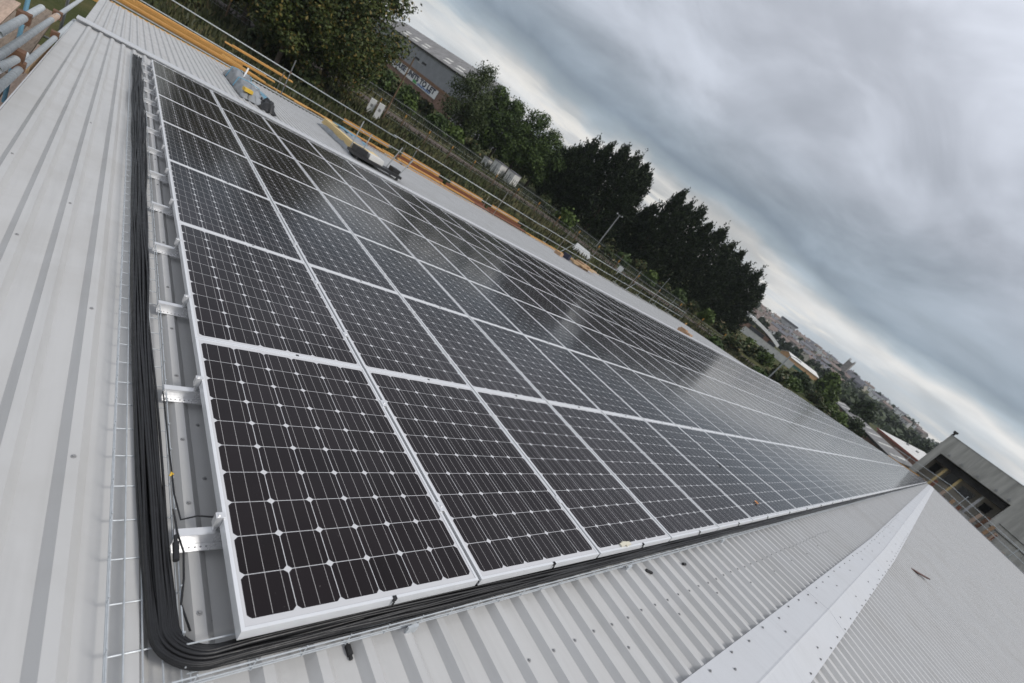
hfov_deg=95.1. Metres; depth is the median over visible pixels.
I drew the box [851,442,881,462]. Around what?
solar panel
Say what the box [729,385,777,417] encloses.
solar panel
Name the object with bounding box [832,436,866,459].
solar panel
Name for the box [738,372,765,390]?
solar panel
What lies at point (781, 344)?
hillside tree
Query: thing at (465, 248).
solar panel
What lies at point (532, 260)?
solar panel
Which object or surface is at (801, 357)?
hillside tree
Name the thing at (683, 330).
carton
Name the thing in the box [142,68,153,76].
mounting rail
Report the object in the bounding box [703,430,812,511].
solar panel
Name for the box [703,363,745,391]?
solar panel
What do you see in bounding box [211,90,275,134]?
solar panel
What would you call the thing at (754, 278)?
conifer tree
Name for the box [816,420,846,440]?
solar panel
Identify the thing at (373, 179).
solar panel
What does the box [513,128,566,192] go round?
broadleaf tree
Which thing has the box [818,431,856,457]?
solar panel
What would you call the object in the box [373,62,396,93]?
bush
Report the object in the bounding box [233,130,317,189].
solar panel
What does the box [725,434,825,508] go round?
solar panel
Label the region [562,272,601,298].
solar panel
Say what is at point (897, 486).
solar panel
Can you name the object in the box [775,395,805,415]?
solar panel
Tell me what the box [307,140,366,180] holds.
solar panel
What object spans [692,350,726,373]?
solar panel
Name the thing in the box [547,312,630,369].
solar panel
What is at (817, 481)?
solar panel
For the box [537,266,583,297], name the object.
solar panel
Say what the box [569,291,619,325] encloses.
solar panel
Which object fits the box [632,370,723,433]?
solar panel
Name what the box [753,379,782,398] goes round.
solar panel
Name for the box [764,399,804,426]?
solar panel
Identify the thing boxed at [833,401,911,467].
long shed
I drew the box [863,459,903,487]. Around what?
solar panel
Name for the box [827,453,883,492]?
solar panel
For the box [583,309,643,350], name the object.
solar panel
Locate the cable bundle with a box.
[130,54,925,670]
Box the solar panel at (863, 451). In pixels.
[848,441,878,461]
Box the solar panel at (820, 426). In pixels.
[804,415,835,436]
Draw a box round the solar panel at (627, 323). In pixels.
[603,307,651,339]
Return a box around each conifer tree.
[533,133,604,210]
[533,140,586,204]
[553,140,617,214]
[563,142,631,227]
[576,148,647,238]
[586,162,651,241]
[597,166,654,244]
[609,201,659,256]
[619,187,690,260]
[628,196,697,273]
[646,202,708,282]
[657,220,716,286]
[668,220,730,299]
[675,240,740,308]
[687,248,747,310]
[698,261,756,320]
[711,265,768,329]
[721,281,766,333]
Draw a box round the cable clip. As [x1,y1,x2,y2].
[344,643,352,660]
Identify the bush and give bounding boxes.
[183,0,200,8]
[242,19,279,57]
[290,62,325,92]
[364,62,386,88]
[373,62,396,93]
[379,72,402,93]
[391,86,408,99]
[396,91,420,116]
[404,83,420,101]
[417,96,434,114]
[424,112,450,136]
[446,122,465,146]
[463,139,481,157]
[534,193,551,208]
[550,206,578,231]
[600,245,615,261]
[615,252,631,267]
[629,258,647,273]
[641,270,658,286]
[655,281,673,295]
[671,287,687,303]
[682,300,699,314]
[697,308,716,324]
[706,333,724,350]
[711,320,728,335]
[722,333,745,354]
[742,342,757,358]
[744,337,757,352]
[750,366,767,376]
[756,350,775,367]
[758,345,768,352]
[762,363,791,389]
[783,375,799,390]
[794,378,804,392]
[801,378,816,391]
[804,388,824,405]
[814,404,836,419]
[825,403,838,412]
[831,409,849,426]
[846,414,866,438]
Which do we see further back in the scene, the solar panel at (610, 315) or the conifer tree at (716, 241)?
the conifer tree at (716, 241)
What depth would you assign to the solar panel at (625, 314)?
17.76 m
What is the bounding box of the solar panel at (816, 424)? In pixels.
[799,413,832,435]
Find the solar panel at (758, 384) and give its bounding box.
[744,375,771,393]
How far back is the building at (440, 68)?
144.19 m
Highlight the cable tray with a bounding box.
[102,52,926,682]
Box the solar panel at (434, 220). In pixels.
[405,200,464,240]
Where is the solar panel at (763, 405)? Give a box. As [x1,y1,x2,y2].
[739,389,785,420]
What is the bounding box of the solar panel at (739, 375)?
[724,365,755,386]
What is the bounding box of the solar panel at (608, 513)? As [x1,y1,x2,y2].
[473,389,670,557]
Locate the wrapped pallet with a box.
[222,54,276,115]
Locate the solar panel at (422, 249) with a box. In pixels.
[378,217,465,278]
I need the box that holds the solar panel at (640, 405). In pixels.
[567,349,674,424]
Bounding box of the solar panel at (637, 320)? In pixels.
[618,307,654,331]
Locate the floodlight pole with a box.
[382,49,425,118]
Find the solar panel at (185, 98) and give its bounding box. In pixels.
[153,74,230,127]
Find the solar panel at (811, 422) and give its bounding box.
[794,411,828,434]
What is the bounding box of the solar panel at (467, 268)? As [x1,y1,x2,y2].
[427,239,509,296]
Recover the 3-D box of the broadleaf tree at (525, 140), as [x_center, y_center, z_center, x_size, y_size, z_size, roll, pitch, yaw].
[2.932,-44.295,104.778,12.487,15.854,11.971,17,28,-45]
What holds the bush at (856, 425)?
on the ground at (83, 8)
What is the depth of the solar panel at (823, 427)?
24.65 m
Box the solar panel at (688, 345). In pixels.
[672,334,704,355]
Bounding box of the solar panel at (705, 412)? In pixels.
[658,379,741,436]
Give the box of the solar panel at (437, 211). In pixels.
[412,194,464,229]
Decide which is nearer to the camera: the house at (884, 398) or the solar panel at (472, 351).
the solar panel at (472, 351)
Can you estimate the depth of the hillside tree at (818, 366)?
317.42 m
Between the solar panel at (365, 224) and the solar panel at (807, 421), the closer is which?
the solar panel at (365, 224)
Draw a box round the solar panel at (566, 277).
[548,265,587,291]
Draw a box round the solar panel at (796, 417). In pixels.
[778,405,814,429]
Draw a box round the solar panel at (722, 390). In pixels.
[694,371,749,408]
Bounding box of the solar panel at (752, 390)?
[730,375,767,400]
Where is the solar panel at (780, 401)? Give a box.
[765,391,797,412]
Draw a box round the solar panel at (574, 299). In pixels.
[548,281,600,316]
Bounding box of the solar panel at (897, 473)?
[882,463,913,484]
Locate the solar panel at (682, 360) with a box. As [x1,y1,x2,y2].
[654,341,705,375]
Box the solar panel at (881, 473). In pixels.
[860,459,902,487]
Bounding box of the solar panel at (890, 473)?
[872,461,908,486]
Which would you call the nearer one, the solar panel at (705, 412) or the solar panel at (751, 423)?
the solar panel at (705, 412)
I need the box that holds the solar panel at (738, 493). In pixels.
[644,419,777,522]
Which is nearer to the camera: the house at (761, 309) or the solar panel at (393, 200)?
the solar panel at (393, 200)
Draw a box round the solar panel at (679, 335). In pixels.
[666,326,693,344]
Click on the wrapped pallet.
(240, 81)
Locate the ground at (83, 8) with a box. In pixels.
[1,0,932,445]
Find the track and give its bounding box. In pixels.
[213,0,755,365]
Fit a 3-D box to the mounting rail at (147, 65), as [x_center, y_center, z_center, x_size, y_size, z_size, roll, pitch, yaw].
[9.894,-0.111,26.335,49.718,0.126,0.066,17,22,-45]
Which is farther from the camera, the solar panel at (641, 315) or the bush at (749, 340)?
the bush at (749, 340)
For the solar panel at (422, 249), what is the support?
on the warehouse at (844, 594)
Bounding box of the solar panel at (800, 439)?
[762,413,817,450]
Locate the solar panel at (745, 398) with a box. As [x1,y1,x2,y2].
[719,381,768,414]
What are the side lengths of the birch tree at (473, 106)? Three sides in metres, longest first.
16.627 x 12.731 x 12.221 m
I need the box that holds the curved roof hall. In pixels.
[739,311,778,347]
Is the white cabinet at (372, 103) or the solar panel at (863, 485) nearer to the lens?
the solar panel at (863, 485)
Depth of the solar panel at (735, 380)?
19.24 m
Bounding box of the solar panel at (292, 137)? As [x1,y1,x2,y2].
[263,117,324,159]
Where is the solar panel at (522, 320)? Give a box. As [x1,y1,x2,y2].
[468,280,564,347]
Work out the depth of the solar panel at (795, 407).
25.73 m
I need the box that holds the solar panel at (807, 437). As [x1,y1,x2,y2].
[780,419,831,453]
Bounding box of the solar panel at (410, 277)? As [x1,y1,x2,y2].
[353,234,468,316]
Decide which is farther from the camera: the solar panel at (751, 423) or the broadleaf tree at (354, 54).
the broadleaf tree at (354, 54)
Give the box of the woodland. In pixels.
[638,212,940,453]
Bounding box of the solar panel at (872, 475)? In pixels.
[844,456,893,490]
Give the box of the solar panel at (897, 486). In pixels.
[856,458,899,488]
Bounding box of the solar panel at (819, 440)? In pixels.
[795,424,840,454]
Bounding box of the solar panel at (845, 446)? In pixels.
[827,434,864,459]
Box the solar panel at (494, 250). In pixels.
[467,231,520,267]
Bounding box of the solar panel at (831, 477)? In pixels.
[785,445,860,498]
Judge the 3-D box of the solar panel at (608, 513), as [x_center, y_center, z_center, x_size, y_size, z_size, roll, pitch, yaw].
[0.446,0.962,3.757,1.020,0.051,1.659,17,22,-45]
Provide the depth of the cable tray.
1.82 m
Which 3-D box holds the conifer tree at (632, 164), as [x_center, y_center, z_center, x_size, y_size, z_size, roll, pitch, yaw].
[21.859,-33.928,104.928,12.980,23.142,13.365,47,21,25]
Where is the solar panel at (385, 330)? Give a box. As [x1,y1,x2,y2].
[307,264,470,387]
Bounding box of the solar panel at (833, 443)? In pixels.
[812,429,854,457]
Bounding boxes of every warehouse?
[0,0,1023,682]
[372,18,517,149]
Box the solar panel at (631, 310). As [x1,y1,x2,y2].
[616,300,649,322]
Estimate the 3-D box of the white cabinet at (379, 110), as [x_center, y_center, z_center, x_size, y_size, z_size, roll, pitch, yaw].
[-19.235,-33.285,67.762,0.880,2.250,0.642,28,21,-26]
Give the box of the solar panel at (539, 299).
[503,273,574,322]
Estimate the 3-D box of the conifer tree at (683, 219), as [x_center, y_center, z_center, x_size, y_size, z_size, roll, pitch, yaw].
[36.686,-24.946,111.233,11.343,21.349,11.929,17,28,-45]
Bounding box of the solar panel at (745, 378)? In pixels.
[730,368,760,388]
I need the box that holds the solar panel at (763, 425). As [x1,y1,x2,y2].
[729,402,793,446]
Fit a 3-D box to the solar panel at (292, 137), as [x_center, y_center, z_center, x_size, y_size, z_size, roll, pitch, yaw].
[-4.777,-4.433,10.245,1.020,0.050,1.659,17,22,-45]
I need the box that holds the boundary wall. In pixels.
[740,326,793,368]
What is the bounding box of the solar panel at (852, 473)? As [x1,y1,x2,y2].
[821,452,879,493]
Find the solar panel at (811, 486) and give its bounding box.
[745,438,836,505]
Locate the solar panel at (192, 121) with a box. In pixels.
[156,93,246,157]
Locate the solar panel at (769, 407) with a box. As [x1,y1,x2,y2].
[747,392,792,422]
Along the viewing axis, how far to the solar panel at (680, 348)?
18.13 m
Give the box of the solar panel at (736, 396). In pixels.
[707,376,759,411]
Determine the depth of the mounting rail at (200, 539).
1.69 m
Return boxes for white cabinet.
[366,98,376,112]
[373,102,384,118]
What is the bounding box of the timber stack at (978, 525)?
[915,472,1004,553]
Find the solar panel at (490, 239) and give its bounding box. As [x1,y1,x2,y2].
[467,223,512,253]
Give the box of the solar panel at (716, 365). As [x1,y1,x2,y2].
[699,353,735,377]
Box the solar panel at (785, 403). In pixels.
[770,393,800,413]
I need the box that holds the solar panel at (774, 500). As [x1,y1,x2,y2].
[678,426,797,516]
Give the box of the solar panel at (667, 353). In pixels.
[639,334,691,369]
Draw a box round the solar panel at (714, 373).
[692,358,735,387]
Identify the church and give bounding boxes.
[840,358,865,389]
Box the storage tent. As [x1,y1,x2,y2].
[573,243,589,258]
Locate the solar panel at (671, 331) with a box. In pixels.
[658,322,685,340]
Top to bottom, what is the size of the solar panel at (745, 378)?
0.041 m
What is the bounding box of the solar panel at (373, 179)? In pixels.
[348,161,402,198]
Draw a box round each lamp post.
[597,213,622,244]
[768,356,800,377]
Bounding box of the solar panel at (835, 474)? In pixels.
[796,447,866,497]
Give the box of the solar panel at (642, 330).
[621,316,664,345]
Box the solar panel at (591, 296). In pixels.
[573,284,616,313]
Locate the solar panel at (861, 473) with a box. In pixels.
[833,454,887,491]
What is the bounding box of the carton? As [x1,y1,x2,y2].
[677,327,692,336]
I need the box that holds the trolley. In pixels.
[347,121,413,180]
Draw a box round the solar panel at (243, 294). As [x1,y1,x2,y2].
[175,221,362,367]
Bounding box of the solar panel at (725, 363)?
[712,354,739,372]
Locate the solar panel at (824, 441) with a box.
[800,425,845,455]
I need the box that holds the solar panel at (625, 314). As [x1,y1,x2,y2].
[606,301,643,326]
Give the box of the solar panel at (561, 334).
[511,297,600,359]
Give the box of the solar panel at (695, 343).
[683,335,707,351]
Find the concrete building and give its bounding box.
[909,431,1023,572]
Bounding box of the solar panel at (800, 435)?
[772,416,825,452]
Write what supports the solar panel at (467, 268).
on the warehouse at (844, 594)
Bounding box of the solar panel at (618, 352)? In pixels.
[577,324,655,377]
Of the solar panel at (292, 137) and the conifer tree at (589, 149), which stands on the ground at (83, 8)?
the conifer tree at (589, 149)
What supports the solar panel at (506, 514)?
on the mounting rail at (200, 539)
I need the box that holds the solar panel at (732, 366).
[718,357,745,375]
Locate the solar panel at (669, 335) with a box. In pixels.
[654,325,687,347]
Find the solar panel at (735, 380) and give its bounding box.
[721,371,760,397]
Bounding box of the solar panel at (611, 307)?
[590,293,629,319]
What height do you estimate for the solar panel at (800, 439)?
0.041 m
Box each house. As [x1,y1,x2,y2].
[753,308,764,316]
[758,306,765,311]
[766,315,774,322]
[767,325,774,332]
[770,323,777,333]
[771,321,782,329]
[776,335,789,341]
[777,328,788,337]
[779,324,789,332]
[787,333,799,342]
[787,336,800,347]
[792,330,799,337]
[797,332,806,340]
[800,340,812,350]
[801,348,815,358]
[803,354,815,361]
[805,339,816,349]
[816,350,826,356]
[816,356,830,363]
[816,359,830,368]
[829,360,840,371]
[843,372,850,380]
[865,381,874,391]
[868,391,881,400]
[879,400,892,410]
[881,395,889,402]
[893,406,905,416]
[900,416,912,427]
[914,427,927,437]
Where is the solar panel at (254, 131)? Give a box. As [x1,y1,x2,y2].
[220,108,293,158]
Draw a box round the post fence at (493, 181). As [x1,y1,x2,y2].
[215,0,725,339]
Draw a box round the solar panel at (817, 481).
[761,441,845,502]
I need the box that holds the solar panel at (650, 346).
[621,326,676,363]
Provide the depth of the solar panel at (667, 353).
14.16 m
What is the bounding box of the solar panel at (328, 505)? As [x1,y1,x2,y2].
[193,338,478,640]
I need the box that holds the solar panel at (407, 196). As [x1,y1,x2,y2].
[382,179,434,214]
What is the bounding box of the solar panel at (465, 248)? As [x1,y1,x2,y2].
[434,226,499,271]
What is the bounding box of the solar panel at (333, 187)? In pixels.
[296,160,375,215]
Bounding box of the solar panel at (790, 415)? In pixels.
[771,402,810,428]
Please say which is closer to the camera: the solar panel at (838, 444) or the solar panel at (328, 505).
the solar panel at (328, 505)
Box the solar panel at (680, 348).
[659,334,698,360]
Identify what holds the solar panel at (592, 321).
on the warehouse at (844, 594)
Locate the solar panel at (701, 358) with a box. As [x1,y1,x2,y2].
[680,344,718,369]
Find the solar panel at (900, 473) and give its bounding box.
[885,463,916,484]
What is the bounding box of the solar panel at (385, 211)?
[349,185,424,237]
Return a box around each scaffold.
[0,0,82,105]
[94,0,688,319]
[888,447,1023,563]
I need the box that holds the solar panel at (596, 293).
[577,280,615,305]
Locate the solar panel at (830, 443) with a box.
[806,427,849,456]
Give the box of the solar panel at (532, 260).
[510,245,552,273]
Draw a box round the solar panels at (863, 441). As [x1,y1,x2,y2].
[772,381,926,482]
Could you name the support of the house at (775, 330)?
on the ground at (83, 8)
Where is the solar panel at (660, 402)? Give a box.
[603,361,701,429]
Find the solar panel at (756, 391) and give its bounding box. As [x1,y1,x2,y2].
[737,378,773,402]
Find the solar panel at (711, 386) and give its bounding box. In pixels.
[681,366,737,404]
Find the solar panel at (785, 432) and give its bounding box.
[751,409,810,449]
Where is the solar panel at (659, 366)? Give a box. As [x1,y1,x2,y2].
[627,344,694,390]
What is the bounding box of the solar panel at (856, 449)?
[839,438,872,460]
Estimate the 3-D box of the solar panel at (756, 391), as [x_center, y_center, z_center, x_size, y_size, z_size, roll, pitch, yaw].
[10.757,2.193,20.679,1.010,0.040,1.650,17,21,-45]
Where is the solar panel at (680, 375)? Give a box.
[645,351,710,395]
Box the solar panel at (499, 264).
[467,242,529,284]
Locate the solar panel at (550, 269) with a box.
[529,255,571,283]
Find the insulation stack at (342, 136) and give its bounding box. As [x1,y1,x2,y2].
[318,118,377,164]
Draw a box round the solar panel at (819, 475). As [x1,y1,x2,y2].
[773,443,853,500]
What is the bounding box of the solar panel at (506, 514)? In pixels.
[364,369,598,584]
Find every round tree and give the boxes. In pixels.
[789,370,811,382]
[814,371,841,405]
[848,400,879,424]
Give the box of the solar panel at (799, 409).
[786,400,812,418]
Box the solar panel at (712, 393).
[664,359,725,400]
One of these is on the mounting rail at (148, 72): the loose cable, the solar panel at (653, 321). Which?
the solar panel at (653, 321)
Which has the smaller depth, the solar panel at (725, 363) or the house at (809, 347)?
the solar panel at (725, 363)
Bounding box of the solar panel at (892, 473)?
[874,461,910,485]
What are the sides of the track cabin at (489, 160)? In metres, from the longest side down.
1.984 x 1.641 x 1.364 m
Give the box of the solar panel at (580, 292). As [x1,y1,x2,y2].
[556,276,600,305]
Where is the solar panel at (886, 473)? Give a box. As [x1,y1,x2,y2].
[867,460,905,487]
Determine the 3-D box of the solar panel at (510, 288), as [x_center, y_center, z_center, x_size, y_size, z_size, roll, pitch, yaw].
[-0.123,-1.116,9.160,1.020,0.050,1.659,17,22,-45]
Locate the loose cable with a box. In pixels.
[162,391,213,631]
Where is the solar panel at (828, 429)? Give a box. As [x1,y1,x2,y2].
[813,419,843,439]
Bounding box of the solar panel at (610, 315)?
[586,299,637,333]
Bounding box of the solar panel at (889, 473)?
[869,460,907,486]
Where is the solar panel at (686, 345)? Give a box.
[664,330,697,352]
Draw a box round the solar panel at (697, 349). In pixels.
[682,339,712,359]
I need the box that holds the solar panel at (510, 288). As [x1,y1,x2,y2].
[467,257,543,309]
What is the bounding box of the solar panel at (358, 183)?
[327,161,391,205]
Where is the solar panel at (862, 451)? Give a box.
[845,440,877,461]
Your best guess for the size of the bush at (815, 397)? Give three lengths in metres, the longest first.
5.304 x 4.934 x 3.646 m
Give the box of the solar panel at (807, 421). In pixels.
[789,409,825,433]
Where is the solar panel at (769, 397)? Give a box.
[752,385,785,407]
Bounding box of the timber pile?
[554,250,596,272]
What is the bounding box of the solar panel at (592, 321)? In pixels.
[560,299,622,341]
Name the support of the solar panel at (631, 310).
on the mounting rail at (148, 72)
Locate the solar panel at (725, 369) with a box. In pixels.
[707,357,742,380]
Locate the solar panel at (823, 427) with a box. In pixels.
[808,417,840,438]
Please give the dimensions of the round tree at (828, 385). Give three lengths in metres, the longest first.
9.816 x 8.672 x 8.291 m
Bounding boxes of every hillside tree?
[755,317,765,326]
[755,321,769,333]
[772,332,781,339]
[778,342,785,350]
[781,342,792,351]
[792,348,802,355]
[796,355,803,361]
[804,360,812,368]
[812,364,820,372]
[817,368,830,377]
[884,413,895,426]
[892,425,904,436]
[900,430,917,437]
[903,436,916,443]
[916,442,932,452]
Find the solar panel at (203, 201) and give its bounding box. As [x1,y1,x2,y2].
[166,159,304,262]
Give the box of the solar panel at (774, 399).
[757,387,792,410]
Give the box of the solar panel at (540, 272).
[515,255,564,288]
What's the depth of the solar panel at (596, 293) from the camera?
18.87 m
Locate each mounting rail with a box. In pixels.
[142,61,151,68]
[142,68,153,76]
[143,76,154,85]
[144,86,156,95]
[144,97,157,107]
[145,110,160,121]
[146,126,162,137]
[147,145,165,158]
[148,168,169,183]
[150,198,174,216]
[153,238,180,258]
[156,294,190,318]
[161,375,203,404]
[170,512,225,552]
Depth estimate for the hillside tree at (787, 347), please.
326.58 m
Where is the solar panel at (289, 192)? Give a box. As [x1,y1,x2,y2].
[249,160,351,232]
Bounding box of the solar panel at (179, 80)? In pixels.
[151,60,218,105]
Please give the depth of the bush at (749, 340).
108.02 m
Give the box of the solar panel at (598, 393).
[524,335,641,418]
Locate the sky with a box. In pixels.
[385,0,1023,485]
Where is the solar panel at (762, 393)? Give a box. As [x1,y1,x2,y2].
[745,382,780,405]
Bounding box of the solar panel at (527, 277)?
[498,257,557,297]
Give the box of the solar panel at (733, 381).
[712,367,753,394]
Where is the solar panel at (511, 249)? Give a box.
[490,235,532,263]
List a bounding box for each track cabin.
[481,155,493,165]
[489,158,507,176]
[503,168,521,185]
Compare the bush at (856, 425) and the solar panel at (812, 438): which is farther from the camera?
the bush at (856, 425)
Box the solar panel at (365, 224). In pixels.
[320,191,414,257]
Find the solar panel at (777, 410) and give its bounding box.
[756,396,798,424]
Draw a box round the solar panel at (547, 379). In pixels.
[470,317,600,411]
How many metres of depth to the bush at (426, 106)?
97.80 m
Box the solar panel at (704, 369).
[681,353,726,383]
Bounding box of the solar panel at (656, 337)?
[634,322,676,350]
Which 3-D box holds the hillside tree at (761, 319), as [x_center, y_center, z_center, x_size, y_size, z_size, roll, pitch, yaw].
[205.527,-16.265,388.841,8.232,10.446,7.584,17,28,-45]
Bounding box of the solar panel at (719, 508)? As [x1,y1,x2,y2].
[602,412,752,529]
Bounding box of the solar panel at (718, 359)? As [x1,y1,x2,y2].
[704,350,733,369]
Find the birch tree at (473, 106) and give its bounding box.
[435,60,499,139]
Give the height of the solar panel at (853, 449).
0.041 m
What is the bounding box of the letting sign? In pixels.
[384,55,437,99]
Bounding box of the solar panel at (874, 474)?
[847,456,895,489]
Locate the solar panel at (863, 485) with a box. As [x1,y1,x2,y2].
[813,450,875,494]
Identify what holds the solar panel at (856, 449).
on the warehouse at (844, 594)
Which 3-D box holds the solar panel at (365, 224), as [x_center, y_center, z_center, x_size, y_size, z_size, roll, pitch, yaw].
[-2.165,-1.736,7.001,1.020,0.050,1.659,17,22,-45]
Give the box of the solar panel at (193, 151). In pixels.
[160,120,269,199]
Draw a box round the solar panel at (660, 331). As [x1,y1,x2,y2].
[642,319,677,342]
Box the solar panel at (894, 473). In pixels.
[877,462,911,485]
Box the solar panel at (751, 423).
[714,397,783,444]
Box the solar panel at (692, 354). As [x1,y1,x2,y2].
[671,340,707,364]
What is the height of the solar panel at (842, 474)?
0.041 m
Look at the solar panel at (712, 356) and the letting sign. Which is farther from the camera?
the letting sign
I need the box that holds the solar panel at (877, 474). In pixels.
[852,457,897,488]
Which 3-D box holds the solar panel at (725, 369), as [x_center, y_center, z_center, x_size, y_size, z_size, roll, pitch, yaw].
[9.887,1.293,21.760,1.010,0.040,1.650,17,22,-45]
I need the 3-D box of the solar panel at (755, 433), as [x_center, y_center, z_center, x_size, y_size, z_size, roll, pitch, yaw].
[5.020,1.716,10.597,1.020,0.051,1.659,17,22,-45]
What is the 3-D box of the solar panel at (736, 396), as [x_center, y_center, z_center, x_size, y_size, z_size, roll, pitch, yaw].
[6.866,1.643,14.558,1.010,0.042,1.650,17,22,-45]
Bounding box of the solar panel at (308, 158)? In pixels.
[277,136,347,184]
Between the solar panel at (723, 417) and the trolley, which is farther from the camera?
the trolley
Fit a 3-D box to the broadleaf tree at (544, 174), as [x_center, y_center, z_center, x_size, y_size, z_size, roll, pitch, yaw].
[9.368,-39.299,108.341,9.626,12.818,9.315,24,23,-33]
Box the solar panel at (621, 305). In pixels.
[604,294,637,316]
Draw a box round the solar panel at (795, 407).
[781,398,808,416]
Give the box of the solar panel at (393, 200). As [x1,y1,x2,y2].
[369,182,429,223]
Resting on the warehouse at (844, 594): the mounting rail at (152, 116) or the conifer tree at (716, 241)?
the mounting rail at (152, 116)
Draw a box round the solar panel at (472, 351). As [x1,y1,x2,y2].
[400,295,545,401]
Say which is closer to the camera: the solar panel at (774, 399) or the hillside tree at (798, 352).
the solar panel at (774, 399)
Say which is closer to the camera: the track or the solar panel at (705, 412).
the solar panel at (705, 412)
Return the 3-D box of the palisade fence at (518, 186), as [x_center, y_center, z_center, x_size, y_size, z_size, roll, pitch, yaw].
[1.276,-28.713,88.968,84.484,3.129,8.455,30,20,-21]
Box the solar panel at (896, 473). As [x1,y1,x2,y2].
[879,462,912,485]
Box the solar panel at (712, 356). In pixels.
[698,347,725,365]
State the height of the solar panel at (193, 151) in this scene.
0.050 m
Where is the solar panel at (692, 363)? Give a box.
[668,347,714,378]
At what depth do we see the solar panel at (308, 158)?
9.11 m
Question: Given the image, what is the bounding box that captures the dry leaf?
[911,568,929,579]
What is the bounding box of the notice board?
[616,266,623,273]
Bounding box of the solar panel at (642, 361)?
[603,334,676,384]
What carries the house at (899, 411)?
on the ground at (83, 8)
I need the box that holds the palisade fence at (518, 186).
[349,73,684,307]
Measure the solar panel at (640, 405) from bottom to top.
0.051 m
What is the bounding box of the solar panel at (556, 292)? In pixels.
[522,268,579,307]
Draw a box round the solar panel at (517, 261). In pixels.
[493,244,543,278]
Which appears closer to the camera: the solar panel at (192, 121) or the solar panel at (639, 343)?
the solar panel at (192, 121)
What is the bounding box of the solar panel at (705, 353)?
[690,343,720,363]
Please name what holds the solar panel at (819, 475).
on the mounting rail at (200, 539)
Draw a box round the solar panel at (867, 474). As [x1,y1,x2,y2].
[839,455,889,490]
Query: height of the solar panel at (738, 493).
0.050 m
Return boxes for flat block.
[780,316,797,330]
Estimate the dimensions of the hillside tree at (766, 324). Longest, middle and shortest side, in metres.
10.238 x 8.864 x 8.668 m
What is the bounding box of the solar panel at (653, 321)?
[637,311,669,332]
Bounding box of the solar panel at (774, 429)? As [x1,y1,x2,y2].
[741,406,803,448]
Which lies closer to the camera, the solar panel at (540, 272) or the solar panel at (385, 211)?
the solar panel at (385, 211)
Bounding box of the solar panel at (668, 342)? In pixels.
[647,328,687,355]
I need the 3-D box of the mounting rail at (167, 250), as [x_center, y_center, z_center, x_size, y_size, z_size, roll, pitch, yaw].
[14.248,4.383,20.928,49.718,0.126,0.066,17,22,-45]
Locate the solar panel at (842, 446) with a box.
[823,433,860,458]
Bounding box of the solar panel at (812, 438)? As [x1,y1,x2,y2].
[787,421,835,453]
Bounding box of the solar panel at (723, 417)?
[678,385,757,439]
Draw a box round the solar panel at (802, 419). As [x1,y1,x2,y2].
[784,407,819,431]
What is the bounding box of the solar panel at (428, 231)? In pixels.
[394,207,464,255]
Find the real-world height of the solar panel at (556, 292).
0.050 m
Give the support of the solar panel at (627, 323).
on the warehouse at (844, 594)
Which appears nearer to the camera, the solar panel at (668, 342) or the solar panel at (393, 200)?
the solar panel at (393, 200)
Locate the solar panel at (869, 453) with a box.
[854,443,883,462]
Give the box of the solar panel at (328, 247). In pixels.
[272,201,398,293]
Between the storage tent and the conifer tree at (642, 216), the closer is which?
the storage tent
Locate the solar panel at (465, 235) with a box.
[437,216,493,254]
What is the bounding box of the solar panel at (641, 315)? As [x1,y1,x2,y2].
[629,307,659,327]
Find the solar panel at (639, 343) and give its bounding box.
[603,318,661,357]
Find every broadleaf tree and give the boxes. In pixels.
[218,0,263,24]
[247,0,346,75]
[275,0,421,105]
[457,83,510,155]
[476,95,528,164]
[491,108,552,181]
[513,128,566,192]
[525,145,566,194]
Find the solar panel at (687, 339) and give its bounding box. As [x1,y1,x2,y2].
[672,329,701,348]
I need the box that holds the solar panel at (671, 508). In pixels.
[547,402,718,540]
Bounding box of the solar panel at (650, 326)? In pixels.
[630,313,668,338]
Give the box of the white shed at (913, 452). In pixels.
[876,427,925,464]
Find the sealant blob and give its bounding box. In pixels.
[619,541,630,546]
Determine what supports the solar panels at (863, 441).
on the warehouse at (844, 594)
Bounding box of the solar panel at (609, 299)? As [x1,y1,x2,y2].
[591,287,627,311]
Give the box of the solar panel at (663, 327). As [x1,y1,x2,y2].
[650,318,677,336]
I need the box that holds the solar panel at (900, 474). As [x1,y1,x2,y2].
[884,463,915,484]
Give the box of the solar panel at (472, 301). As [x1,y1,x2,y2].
[417,260,521,333]
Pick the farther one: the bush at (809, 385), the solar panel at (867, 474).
the bush at (809, 385)
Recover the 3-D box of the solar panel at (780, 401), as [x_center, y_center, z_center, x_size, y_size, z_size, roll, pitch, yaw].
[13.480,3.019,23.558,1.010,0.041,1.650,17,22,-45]
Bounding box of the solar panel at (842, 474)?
[805,449,871,495]
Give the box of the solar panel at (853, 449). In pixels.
[836,437,870,460]
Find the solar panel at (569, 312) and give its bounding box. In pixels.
[532,286,601,333]
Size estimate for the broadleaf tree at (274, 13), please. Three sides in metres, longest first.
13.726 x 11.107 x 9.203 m
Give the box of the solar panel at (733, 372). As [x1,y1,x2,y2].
[717,362,747,382]
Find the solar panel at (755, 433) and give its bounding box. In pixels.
[698,392,771,442]
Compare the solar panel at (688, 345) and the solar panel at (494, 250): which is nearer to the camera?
the solar panel at (494, 250)
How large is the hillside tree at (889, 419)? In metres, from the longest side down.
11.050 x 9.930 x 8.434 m
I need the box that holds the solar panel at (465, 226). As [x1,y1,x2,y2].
[442,210,488,241]
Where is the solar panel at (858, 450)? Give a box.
[842,439,875,461]

